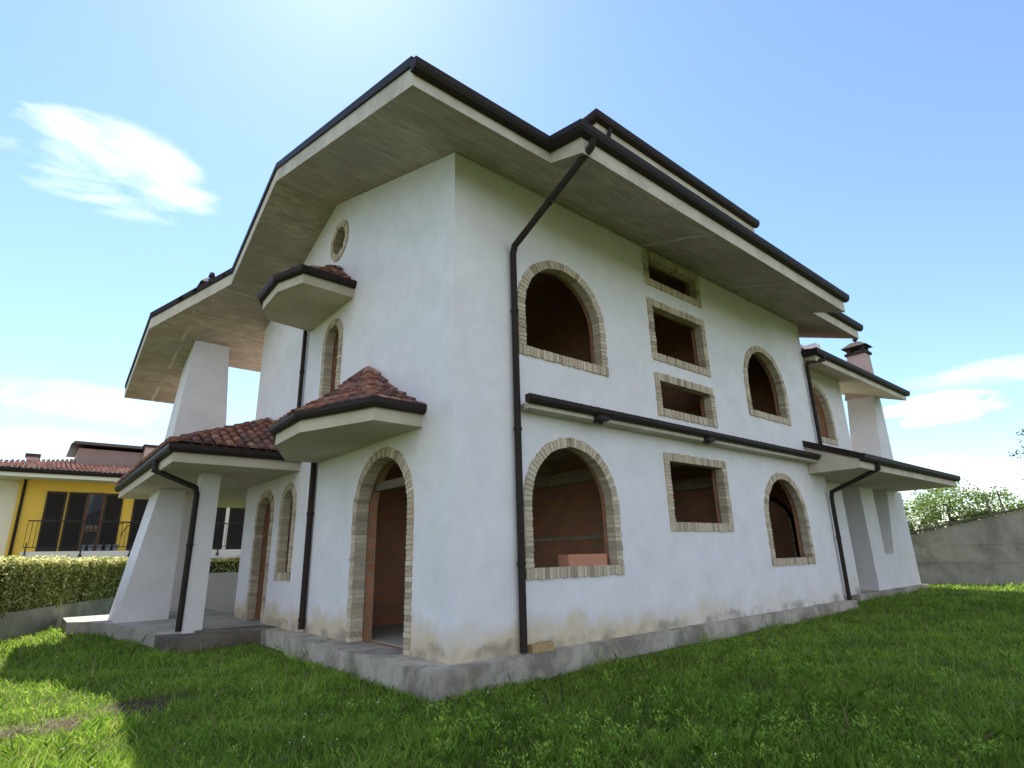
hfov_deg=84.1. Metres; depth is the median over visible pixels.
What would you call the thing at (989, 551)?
shed wall
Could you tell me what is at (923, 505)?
leafy tree
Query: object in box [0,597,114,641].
boundary wall
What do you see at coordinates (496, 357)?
house
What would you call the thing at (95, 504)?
window
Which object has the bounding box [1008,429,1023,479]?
slender tree
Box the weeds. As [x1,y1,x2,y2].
[0,582,1023,767]
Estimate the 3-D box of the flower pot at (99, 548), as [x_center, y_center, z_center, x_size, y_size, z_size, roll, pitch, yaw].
[-15.968,6.342,21.951,0.255,0.240,0.255,12,-22,-38]
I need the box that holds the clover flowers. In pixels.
[28,645,1015,767]
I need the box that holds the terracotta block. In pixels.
[558,554,606,566]
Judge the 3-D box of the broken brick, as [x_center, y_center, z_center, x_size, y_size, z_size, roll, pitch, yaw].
[0.403,3.578,7.731,0.400,0.115,0.110,12,-22,-38]
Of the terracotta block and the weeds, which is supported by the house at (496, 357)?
the terracotta block
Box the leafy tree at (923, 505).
[903,478,1023,528]
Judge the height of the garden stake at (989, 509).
3.204 m
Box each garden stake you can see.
[983,497,992,516]
[995,491,1005,513]
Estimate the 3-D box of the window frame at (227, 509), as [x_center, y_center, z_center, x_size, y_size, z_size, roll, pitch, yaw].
[-12.736,6.182,25.502,1.700,2.390,0.118,12,-22,-38]
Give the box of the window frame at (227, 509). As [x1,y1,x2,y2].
[222,508,229,548]
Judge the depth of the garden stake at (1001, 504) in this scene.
21.73 m
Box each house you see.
[0,441,244,563]
[60,55,960,701]
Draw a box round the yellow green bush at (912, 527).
[907,516,959,534]
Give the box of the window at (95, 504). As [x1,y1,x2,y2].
[78,492,105,550]
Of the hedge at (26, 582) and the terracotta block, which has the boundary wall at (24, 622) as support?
the hedge at (26, 582)
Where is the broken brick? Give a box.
[528,640,554,652]
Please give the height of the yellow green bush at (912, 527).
3.256 m
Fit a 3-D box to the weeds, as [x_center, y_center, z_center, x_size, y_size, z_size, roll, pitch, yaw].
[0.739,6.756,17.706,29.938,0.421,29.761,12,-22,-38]
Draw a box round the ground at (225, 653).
[0,585,1023,767]
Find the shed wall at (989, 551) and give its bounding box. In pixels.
[910,507,1023,584]
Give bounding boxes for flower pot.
[96,545,102,550]
[105,545,111,550]
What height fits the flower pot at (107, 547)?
0.240 m
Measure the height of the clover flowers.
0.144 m
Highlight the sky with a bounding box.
[0,0,1023,532]
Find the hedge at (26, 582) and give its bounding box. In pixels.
[0,555,239,617]
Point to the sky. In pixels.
(878, 145)
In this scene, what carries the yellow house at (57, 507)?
on the ground at (225, 653)

